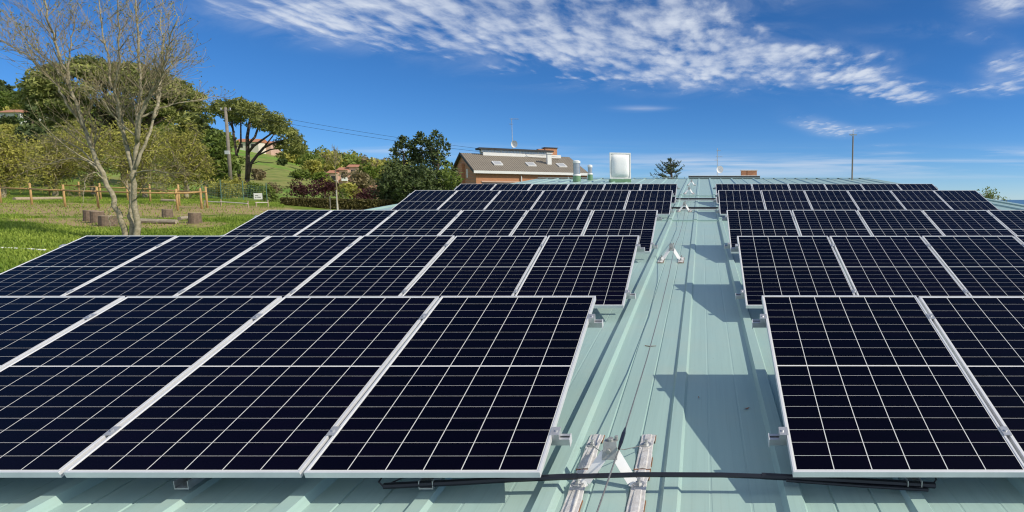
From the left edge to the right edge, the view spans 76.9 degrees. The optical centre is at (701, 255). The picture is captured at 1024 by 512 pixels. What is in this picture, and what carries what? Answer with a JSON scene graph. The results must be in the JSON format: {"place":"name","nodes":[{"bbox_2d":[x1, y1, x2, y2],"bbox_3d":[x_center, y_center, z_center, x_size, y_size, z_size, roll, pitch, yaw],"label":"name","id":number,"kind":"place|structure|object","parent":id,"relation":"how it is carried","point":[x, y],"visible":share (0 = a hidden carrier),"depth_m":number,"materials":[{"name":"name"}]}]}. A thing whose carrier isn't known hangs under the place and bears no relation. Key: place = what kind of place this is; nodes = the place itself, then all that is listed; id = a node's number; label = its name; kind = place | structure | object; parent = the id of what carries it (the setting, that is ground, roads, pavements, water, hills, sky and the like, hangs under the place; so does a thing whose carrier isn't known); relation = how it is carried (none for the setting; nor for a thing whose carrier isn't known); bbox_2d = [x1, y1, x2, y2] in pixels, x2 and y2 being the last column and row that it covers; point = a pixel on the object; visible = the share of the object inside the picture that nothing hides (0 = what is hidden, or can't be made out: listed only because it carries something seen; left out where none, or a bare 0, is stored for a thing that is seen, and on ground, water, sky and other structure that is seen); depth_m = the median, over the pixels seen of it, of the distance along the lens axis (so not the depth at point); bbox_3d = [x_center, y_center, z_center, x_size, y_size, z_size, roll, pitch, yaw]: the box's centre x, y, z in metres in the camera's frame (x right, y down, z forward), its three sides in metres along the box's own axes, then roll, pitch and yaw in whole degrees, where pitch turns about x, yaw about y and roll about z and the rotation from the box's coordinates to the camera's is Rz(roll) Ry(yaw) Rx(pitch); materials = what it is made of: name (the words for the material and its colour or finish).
{"place":"outdoors","nodes":[
{"label":"outdoors","id":0,"kind":"place"},
{"bbox_2d":[0,105,443,272],"bbox_3d":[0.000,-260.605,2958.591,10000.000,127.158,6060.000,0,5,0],"label":"ground","id":1,"kind":"structure","parent":0,"point":[279,175],"depth_m":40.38,"materials":[{"name":"green plant"}]},
{"bbox_2d":[0,122,47,197],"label":"budding tree","id":2,"kind":"object","parent":1,"relation":"on","point":[13,154],"visible":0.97,"depth_m":43.79,"materials":[{"name":"green plant"}]},
{"bbox_2d":[13,103,49,180],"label":"dark spruce","id":3,"kind":"object","parent":1,"relation":"on","point":[25,125],"visible":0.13,"depth_m":62.64,"materials":[{"name":"green plant"}]},
{"bbox_2d":[0,127,72,185],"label":"dark spruce","id":4,"kind":"object","parent":1,"relation":"on","point":[35,129],"visible":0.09,"depth_m":58.16,"materials":[{"name":"green plant"}]},
{"bbox_2d":[10,131,103,195],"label":"budding tree","id":5,"kind":"object","parent":1,"relation":"on","point":[65,169],"visible":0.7,"depth_m":49.35,"materials":[{"name":"green plant"}]},
{"bbox_2d":[38,115,128,194],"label":"budding tree","id":6,"kind":"object","parent":1,"relation":"on","point":[105,167],"visible":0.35,"depth_m":53.29,"materials":[{"name":"green plant"}]},
{"bbox_2d":[0,183,202,209],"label":"rail fence","id":7,"kind":"object","parent":1,"relation":"on","point":[63,190],"visible":0.81,"depth_m":35.93,"materials":[{"name":"brown wood"}]},
{"bbox_2d":[3,53,216,185],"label":"umbrella pine","id":8,"kind":"object","parent":1,"relation":"on","point":[40,90],"visible":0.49,"depth_m":70.58,"materials":[{"name":"green plant"}]},
{"bbox_2d":[0,0,235,234],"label":"bare tree","id":9,"kind":"object","parent":1,"relation":"on","point":[135,225],"visible":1,"depth_m":22.00,"materials":[{"name":"grey plant"}]},
{"bbox_2d":[46,179,208,207],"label":"rail fence","id":10,"kind":"object","parent":1,"relation":"on","point":[150,189],"visible":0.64,"depth_m":43.36,"materials":[{"name":"brown wood"}]},
{"bbox_2d":[80,117,195,196],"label":"budding tree","id":11,"kind":"object","parent":1,"relation":"on","point":[144,161],"visible":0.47,"depth_m":50.86,"materials":[{"name":"green plant"}]},
{"bbox_2d":[142,115,224,198],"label":"budding tree","id":12,"kind":"object","parent":1,"relation":"on","point":[201,163],"visible":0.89,"depth_m":48.21,"materials":[{"name":"green plant"}]},
{"bbox_2d":[181,112,224,193],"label":"dark oak","id":13,"kind":"object","parent":1,"relation":"on","point":[190,118],"visible":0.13,"depth_m":69.95,"materials":[{"name":"green plant"}]},
{"bbox_2d":[0,89,410,173],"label":"woodland","id":14,"kind":"object","parent":1,"relation":"on","point":[4,102],"visible":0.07,"depth_m":190.49,"materials":[{"name":"green plant"}]},
{"bbox_2d":[187,128,244,195],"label":"dark oak","id":15,"kind":"object","parent":1,"relation":"on","point":[216,150],"visible":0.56,"depth_m":64.82,"materials":[{"name":"green plant"}]},
{"bbox_2d":[207,175,237,198],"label":"spring shrub","id":16,"kind":"object","parent":1,"relation":"on","point":[225,190],"visible":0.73,"depth_m":57.40,"materials":[{"name":"green plant"}]},
{"bbox_2d":[220,107,232,196],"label":"utility pole","id":17,"kind":"object","parent":1,"relation":"on","point":[227,152],"visible":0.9,"depth_m":63.07,"materials":[{"name":"wood"}]},
{"bbox_2d":[206,96,309,196],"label":"stone pine","id":18,"kind":"object","parent":1,"relation":"on","point":[297,145],"visible":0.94,"depth_m":69.73,"materials":[{"name":"green plant"}]},
{"bbox_2d":[283,177,317,197],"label":"purple bush","id":19,"kind":"object","parent":1,"relation":"on","point":[297,188],"visible":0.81,"depth_m":71.05,"materials":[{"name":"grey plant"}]},
{"bbox_2d":[301,158,323,177],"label":"hillside tree","id":20,"kind":"object","parent":1,"relation":"on","point":[312,166],"visible":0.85,"depth_m":147.83,"materials":[{"name":"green plant"}]},
{"bbox_2d":[302,174,342,197],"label":"purple bush","id":21,"kind":"object","parent":1,"relation":"on","point":[326,187],"visible":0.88,"depth_m":69.39,"materials":[{"name":"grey plant"}]},
{"bbox_2d":[279,197,392,209],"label":"clipped hedge","id":22,"kind":"object","parent":1,"relation":"on","point":[351,204],"visible":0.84,"depth_m":46.32,"materials":[{"name":"green plant"}]},
{"bbox_2d":[326,164,362,183],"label":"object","id":23,"kind":"object","parent":1,"relation":"on","point":[348,168],"visible":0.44,"depth_m":167.25,"materials":[{"name":"pink brick"}]},
{"bbox_2d":[338,170,371,189],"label":"hillside tree","id":24,"kind":"object","parent":1,"relation":"on","point":[360,179],"visible":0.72,"depth_m":118.12,"materials":[{"name":"plant"}]},
{"bbox_2d":[350,186,377,198],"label":"purple bush","id":25,"kind":"object","parent":1,"relation":"on","point":[365,193],"visible":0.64,"depth_m":65.42,"materials":[{"name":"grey plant"}]},
{"bbox_2d":[356,162,382,184],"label":"hillside tree","id":26,"kind":"object","parent":1,"relation":"on","point":[370,171],"visible":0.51,"depth_m":132.53,"materials":[{"name":"green plant"}]},
{"bbox_2d":[370,162,404,203],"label":"evergreen bush","id":27,"kind":"object","parent":1,"relation":"on","point":[385,174],"visible":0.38,"depth_m":49.31,"materials":[{"name":"green plant"}]},
{"bbox_2d":[378,135,428,202],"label":"dark evergreen","id":28,"kind":"object","parent":1,"relation":"on","point":[402,144],"visible":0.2,"depth_m":51.06,"materials":[{"name":"green plant"}]},
{"bbox_2d":[379,163,429,204],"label":"evergreen bush","id":29,"kind":"object","parent":1,"relation":"on","point":[402,193],"visible":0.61,"depth_m":48.14,"materials":[{"name":"green plant"}]},
{"bbox_2d":[402,131,440,182],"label":"dark evergreen","id":30,"kind":"object","parent":1,"relation":"on","point":[420,142],"visible":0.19,"depth_m":51.88,"materials":[{"name":"green plant"}]},
{"bbox_2d":[395,163,450,191],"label":"evergreen bush","id":31,"kind":"object","parent":1,"relation":"on","point":[427,186],"visible":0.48,"depth_m":47.76,"materials":[{"name":"green plant"}]},
{"bbox_2d":[419,130,463,188],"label":"dark evergreen","id":32,"kind":"object","parent":1,"relation":"on","point":[434,155],"visible":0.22,"depth_m":51.09,"materials":[{"name":"green plant"}]},
{"bbox_2d":[437,160,463,189],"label":"evergreen bush","id":33,"kind":"object","parent":1,"relation":"on","point":[445,173],"visible":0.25,"depth_m":49.39,"materials":[{"name":"green plant"}]},
{"bbox_2d":[0,178,1023,511],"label":"building","id":34,"kind":"structure","parent":1,"relation":"on","point":[710,346],"depth_m":3.63,"materials":[{"name":"green paint"}]},
{"bbox_2d":[83,314,603,488],"bbox_3d":[-3.650,0.949,3.743,5.924,0.575,1.492,0,26,0],"label":"mounting rack","id":35,"kind":"object","parent":34,"relation":"on","point":[558,438],"visible":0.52,"depth_m":3.17,"materials":[{"name":"metal"}]},
{"bbox_2d":[0,296,124,369],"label":"solar panel","id":36,"kind":"object","parent":35,"relation":"attached to","point":[28,324],"visible":0.8,"depth_m":4.21,"materials":[{"name":"glass"}]},
{"bbox_2d":[0,296,281,477],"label":"solar panel","id":37,"kind":"object","parent":35,"relation":"attached to","point":[70,397],"visible":0.94,"depth_m":3.65,"materials":[{"name":"glass"}]},
{"bbox_2d":[63,296,438,477],"bbox_3d":[-2.498,0.683,3.706,1.134,0.035,1.722,0,26,0],"label":"solar panel","id":38,"kind":"object","parent":35,"relation":"attached to","point":[280,388],"visible":0.94,"depth_m":3.44,"materials":[{"name":"glass"}]},
{"bbox_2d":[304,296,595,477],"bbox_3d":[-1.344,0.681,3.704,1.134,0.037,1.722,0,26,0],"label":"solar panel","id":39,"kind":"object","parent":35,"relation":"attached to","point":[469,387],"visible":1,"depth_m":3.44,"materials":[{"name":"glass"}]},
{"bbox_2d":[59,244,644,298],"bbox_3d":[-4.227,0.401,6.868,7.078,0.575,1.492,0,26,0],"label":"mounting rack","id":40,"kind":"object","parent":34,"relation":"on","point":[630,295],"visible":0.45,"depth_m":6.31,"materials":[{"name":"metal"}]},
{"bbox_2d":[0,235,176,295],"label":"solar panel","id":41,"kind":"object","parent":40,"relation":"attached to","point":[73,265],"visible":0.79,"depth_m":6.87,"materials":[{"name":"glass"}]},
{"bbox_2d":[64,236,269,296],"bbox_3d":[-5.960,0.133,6.832,1.134,0.036,1.722,0,26,0],"label":"solar panel","id":42,"kind":"object","parent":40,"relation":"attached to","point":[173,266],"visible":0.7,"depth_m":6.81,"materials":[{"name":"glass"}]},
{"bbox_2d":[177,236,361,297],"bbox_3d":[-4.806,0.135,6.832,1.134,0.035,1.722,0,26,0],"label":"solar panel","id":43,"kind":"object","parent":40,"relation":"attached to","point":[282,266],"visible":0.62,"depth_m":6.81,"materials":[{"name":"glass"}]},
{"bbox_2d":[289,235,454,295],"bbox_3d":[-3.652,0.132,6.829,1.134,0.036,1.722,0,26,0],"label":"solar panel","id":44,"kind":"object","parent":40,"relation":"attached to","point":[380,265],"visible":0.68,"depth_m":6.82,"materials":[{"name":"glass"}]},
{"bbox_2d":[402,236,546,297],"bbox_3d":[-2.498,0.135,6.830,1.134,0.038,1.722,0,26,0],"label":"solar panel","id":45,"kind":"object","parent":40,"relation":"attached to","point":[479,265],"visible":0.73,"depth_m":6.81,"materials":[{"name":"glass"}]},
{"bbox_2d":[515,235,639,307],"bbox_3d":[-1.344,0.133,6.832,1.134,0.037,1.722,0,26,0],"label":"solar panel","id":46,"kind":"object","parent":40,"relation":"attached to","point":[600,267],"visible":0.86,"depth_m":6.78,"materials":[{"name":"glass"}]},
{"bbox_2d":[252,215,661,248],"bbox_3d":[-4.227,-0.159,10.050,7.078,0.575,1.492,0,26,0],"label":"mounting rack","id":47,"kind":"object","parent":34,"relation":"on","point":[653,245],"visible":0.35,"depth_m":10.49,"materials":[{"name":"metal"}]},
{"bbox_2d":[223,210,331,235],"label":"solar panel","id":48,"kind":"object","parent":47,"relation":"attached to","point":[280,223],"visible":0.56,"depth_m":10.22,"materials":[{"name":"glass"}]},
{"bbox_2d":[295,210,396,235],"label":"solar panel","id":49,"kind":"object","parent":47,"relation":"attached to","point":[348,222],"visible":0.57,"depth_m":10.23,"materials":[{"name":"glass"}]},
{"bbox_2d":[368,210,461,234],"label":"solar panel","id":50,"kind":"object","parent":47,"relation":"attached to","point":[417,222],"visible":0.64,"depth_m":10.26,"materials":[{"name":"glass"}]},
{"bbox_2d":[440,210,527,235],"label":"solar panel","id":51,"kind":"object","parent":47,"relation":"attached to","point":[485,222],"visible":0.65,"depth_m":10.23,"materials":[{"name":"glass"}]},
{"bbox_2d":[511,210,592,236],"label":"solar panel","id":52,"kind":"object","parent":47,"relation":"attached to","point":[547,223],"visible":0.68,"depth_m":10.22,"materials":[{"name":"glass"}]},
{"bbox_2d":[583,210,657,252],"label":"solar panel","id":53,"kind":"object","parent":47,"relation":"attached to","point":[641,223],"visible":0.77,"depth_m":10.19,"materials":[{"name":"glass"}]},
{"bbox_2d":[389,193,675,212],"bbox_3d":[-4.227,-1.108,15.595,7.078,0.575,1.492,0,26,0],"label":"mounting rack","id":54,"kind":"object","parent":34,"relation":"on","point":[673,195],"visible":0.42,"depth_m":16.04,"materials":[{"name":"metal"}]},
{"bbox_2d":[391,190,457,209],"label":"solar panel","id":55,"kind":"object","parent":54,"relation":"attached to","point":[426,199],"visible":0.72,"depth_m":15.62,"materials":[{"name":"glass"}]},
{"bbox_2d":[438,190,500,210],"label":"solar panel","id":56,"kind":"object","parent":54,"relation":"attached to","point":[462,200],"visible":0.73,"depth_m":15.63,"materials":[{"name":"glass"}]},
{"bbox_2d":[485,190,543,209],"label":"solar panel","id":57,"kind":"object","parent":54,"relation":"attached to","point":[514,199],"visible":0.69,"depth_m":15.63,"materials":[{"name":"glass"}]},
{"bbox_2d":[531,190,586,209],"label":"solar panel","id":58,"kind":"object","parent":54,"relation":"attached to","point":[559,199],"visible":0.73,"depth_m":15.63,"materials":[{"name":"glass"}]},
{"bbox_2d":[578,190,629,214],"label":"solar panel","id":59,"kind":"object","parent":54,"relation":"attached to","point":[593,200],"visible":0.72,"depth_m":15.62,"materials":[{"name":"glass"}]},
{"bbox_2d":[625,190,672,214],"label":"solar panel","id":60,"kind":"object","parent":54,"relation":"attached to","point":[660,201],"visible":0.79,"depth_m":15.63,"materials":[{"name":"glass"}]},
{"bbox_2d":[560,434,655,511],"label":"lifeline anchor","id":61,"kind":"object","parent":34,"relation":"on","point":[591,461],"visible":0.94,"depth_m":3.14,"materials":[{"name":"metal"}]},
{"bbox_2d":[591,181,692,511],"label":"lifeline cable","id":62,"kind":"object","parent":61,"relation":"attached to","point":[623,433],"visible":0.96,"depth_m":3.35,"materials":[{"name":"metal"}]},
{"bbox_2d":[609,152,630,181],"bbox_3d":[-4.160,-4.481,30.890,1.060,1.470,0.740,-2,6,-16],"label":"roof vent","id":63,"kind":"object","parent":34,"relation":"on","point":[620,167],"visible":0.91,"depth_m":30.58,"materials":[{"name":"white paint"}]},
{"bbox_2d":[378,472,936,491],"bbox_3d":[-0.215,1.093,3.083,2.779,0.131,0.173,0,5,0],"label":"cable conduit","id":64,"kind":"object","parent":34,"relation":"on","point":[876,483],"visible":0.78,"depth_m":3.02,"materials":[{"name":"black plastic"}]},
{"bbox_2d":[715,193,1000,212],"bbox_3d":[3.890,-1.108,15.595,7.078,0.575,1.492,0,26,0],"label":"mounting rack","id":65,"kind":"object","parent":34,"relation":"on","point":[718,211],"visible":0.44,"depth_m":15.04,"materials":[{"name":"metal"}]},
{"bbox_2d":[718,190,764,214],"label":"solar panel","id":66,"kind":"object","parent":65,"relation":"on","point":[740,199],"visible":0.81,"depth_m":15.62,"materials":[{"name":"glass"}]},
{"bbox_2d":[761,190,811,214],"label":"solar panel","id":67,"kind":"object","parent":65,"relation":"attached to","point":[791,200],"visible":0.73,"depth_m":15.62,"materials":[{"name":"glass"}]},
{"bbox_2d":[804,190,857,210],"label":"solar panel","id":68,"kind":"object","parent":65,"relation":"attached to","point":[830,200],"visible":0.77,"depth_m":15.62,"materials":[{"name":"glass"}]},
{"bbox_2d":[847,190,904,209],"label":"solar panel","id":69,"kind":"object","parent":65,"relation":"attached to","point":[874,199],"visible":0.69,"depth_m":15.63,"materials":[{"name":"glass"}]},
{"bbox_2d":[890,190,951,209],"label":"solar panel","id":70,"kind":"object","parent":65,"relation":"attached to","point":[919,199],"visible":0.69,"depth_m":15.62,"materials":[{"name":"glass"}]},
{"bbox_2d":[933,190,998,209],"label":"solar panel","id":71,"kind":"object","parent":65,"relation":"attached to","point":[964,199],"visible":0.67,"depth_m":15.63,"materials":[{"name":"glass"}]},
{"bbox_2d":[722,215,995,248],"bbox_3d":[3.890,-0.159,10.050,7.078,0.575,1.492,0,26,0],"label":"mounting rack","id":72,"kind":"object","parent":34,"relation":"on","point":[728,245],"visible":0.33,"depth_m":10.49,"materials":[{"name":"metal"}]},
{"bbox_2d":[726,210,799,252],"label":"solar panel","id":73,"kind":"object","parent":72,"relation":"attached to","point":[761,222],"visible":0.67,"depth_m":10.19,"materials":[{"name":"glass"}]},
{"bbox_2d":[792,210,871,243],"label":"solar panel","id":74,"kind":"object","parent":72,"relation":"attached to","point":[828,223],"visible":0.63,"depth_m":10.22,"materials":[{"name":"glass"}]},
{"bbox_2d":[857,210,943,236],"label":"solar panel","id":75,"kind":"object","parent":72,"relation":"attached to","point":[898,223],"visible":0.61,"depth_m":10.22,"materials":[{"name":"glass"}]},
{"bbox_2d":[922,210,1013,235],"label":"solar panel","id":76,"kind":"object","parent":72,"relation":"attached to","point":[965,222],"visible":0.65,"depth_m":10.23,"materials":[{"name":"glass"}]},
{"bbox_2d":[987,210,1023,234],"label":"solar panel","id":77,"kind":"object","parent":72,"relation":"attached to","point":[1012,221],"visible":0.98,"depth_m":10.39,"materials":[{"name":"glass"}]},
{"bbox_2d":[731,244,1023,299],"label":"mounting rack","id":78,"kind":"object","parent":34,"relation":"on","point":[740,295],"visible":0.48,"depth_m":6.32,"materials":[{"name":"metal"}]},
{"bbox_2d":[737,236,854,307],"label":"solar panel","id":79,"kind":"object","parent":78,"relation":"attached to","point":[790,265],"visible":0.83,"depth_m":6.79,"materials":[{"name":"glass"}]},
{"bbox_2d":[829,236,967,297],"bbox_3d":[2.161,0.135,6.830,1.134,0.038,1.722,0,25,0],"label":"solar panel","id":80,"kind":"object","parent":78,"relation":"attached to","point":[893,266],"visible":0.73,"depth_m":6.81,"materials":[{"name":"glass"}]},
{"bbox_2d":[922,236,1023,295],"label":"solar panel","id":81,"kind":"object","parent":78,"relation":"attached to","point":[984,265],"visible":0.73,"depth_m":6.95,"materials":[{"name":"glass"}]},
{"bbox_2d":[752,314,1011,487],"bbox_3d":[2.159,0.949,3.743,3.616,0.575,1.492,0,26,0],"label":"mounting rack","id":82,"kind":"object","parent":34,"relation":"on","point":[779,438],"visible":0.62,"depth_m":3.19,"materials":[{"name":"metal"}]},
{"bbox_2d":[761,295,1023,476],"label":"solar panel","id":83,"kind":"object","parent":82,"relation":"attached to","point":[875,386],"visible":1,"depth_m":3.45,"materials":[{"name":"glass"}]},
{"bbox_2d":[918,296,1023,462],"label":"solar panel","id":84,"kind":"object","parent":82,"relation":"attached to","point":[983,336],"visible":0.88,"depth_m":3.91,"materials":[{"name":"glass"}]},
{"bbox_3d":[-4.227,-1.643,18.669,7.078,0.575,1.492,0,26,0],"label":"mounting rack","id":85,"kind":"object","parent":34,"relation":"attached to","visible":0},
{"bbox_2d":[454,184,495,189],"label":"solar panel","id":86,"kind":"object","parent":85,"relation":"attached to","point":[475,187],"visible":0.38,"depth_m":19.09,"materials":[{"name":"glass"}]},
{"bbox_2d":[492,184,532,189],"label":"solar panel","id":87,"kind":"object","parent":85,"relation":"attached to","point":[512,187],"visible":0.38,"depth_m":19.08,"materials":[{"name":"glass"}]},
{"bbox_2d":[529,184,568,189],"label":"solar panel","id":88,"kind":"object","parent":85,"relation":"attached to","point":[548,187],"visible":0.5,"depth_m":19.10,"materials":[{"name":"glass"}]},
{"bbox_2d":[566,184,604,189],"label":"solar panel","id":89,"kind":"object","parent":85,"relation":"attached to","point":[585,187],"visible":0.42,"depth_m":19.11,"materials":[{"name":"glass"}]},
{"bbox_2d":[603,184,640,202],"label":"solar panel","id":90,"kind":"object","parent":85,"relation":"attached to","point":[622,187],"visible":0.39,"depth_m":19.08,"materials":[{"name":"glass"}]},
{"bbox_2d":[640,184,676,203],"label":"solar panel","id":91,"kind":"object","parent":85,"relation":"attached to","point":[673,187],"visible":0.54,"depth_m":19.09,"materials":[{"name":"glass"}]},
{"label":"mounting rack","id":92,"kind":"object","parent":34,"relation":"attached to","visible":0},
{"bbox_2d":[716,184,751,203],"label":"solar panel","id":93,"kind":"object","parent":92,"relation":"on","point":[733,187],"visible":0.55,"depth_m":19.09,"materials":[{"name":"glass"}]},
{"bbox_2d":[752,184,789,201],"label":"solar panel","id":94,"kind":"object","parent":92,"relation":"attached to","point":[770,187],"visible":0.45,"depth_m":19.09,"materials":[{"name":"glass"}]},
{"bbox_2d":[788,184,826,203],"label":"solar panel","id":95,"kind":"object","parent":92,"relation":"attached to","point":[807,187],"visible":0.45,"depth_m":19.08,"materials":[{"name":"glass"}]},
{"bbox_2d":[824,184,863,189],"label":"solar panel","id":96,"kind":"object","parent":92,"relation":"attached to","point":[843,187],"visible":0.3,"depth_m":19.10,"materials":[{"name":"glass"}]},
{"bbox_2d":[860,184,900,189],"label":"solar panel","id":97,"kind":"object","parent":92,"relation":"attached to","point":[880,187],"visible":0.39,"depth_m":19.11,"materials":[{"name":"glass"}]},
{"bbox_2d":[897,184,937,189],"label":"solar panel","id":98,"kind":"object","parent":92,"relation":"attached to","point":[917,187],"visible":0.41,"depth_m":19.08,"materials":[{"name":"glass"}]},
{"bbox_2d":[452,147,587,183],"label":"brick house","id":99,"kind":"structure","parent":1,"relation":"on","point":[497,166],"depth_m":64.17,"materials":[{"name":"brown tile"}]},
{"bbox_2d":[650,157,684,178],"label":"cedar tree","id":100,"kind":"object","parent":1,"relation":"on","point":[673,165],"visible":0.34,"depth_m":61.26,"materials":[{"name":"green plant"}]},
{"bbox_2d":[688,170,759,178],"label":"flat roofed house","id":101,"kind":"structure","parent":1,"relation":"on","point":[748,174],"depth_m":61.81,"materials":[{"name":"orange brick"}]},
{"bbox_2d":[0,0,1023,199],"label":"sky","id":102,"kind":"structure","parent":0,"point":[930,91],"materials":[{"name":"blue"}]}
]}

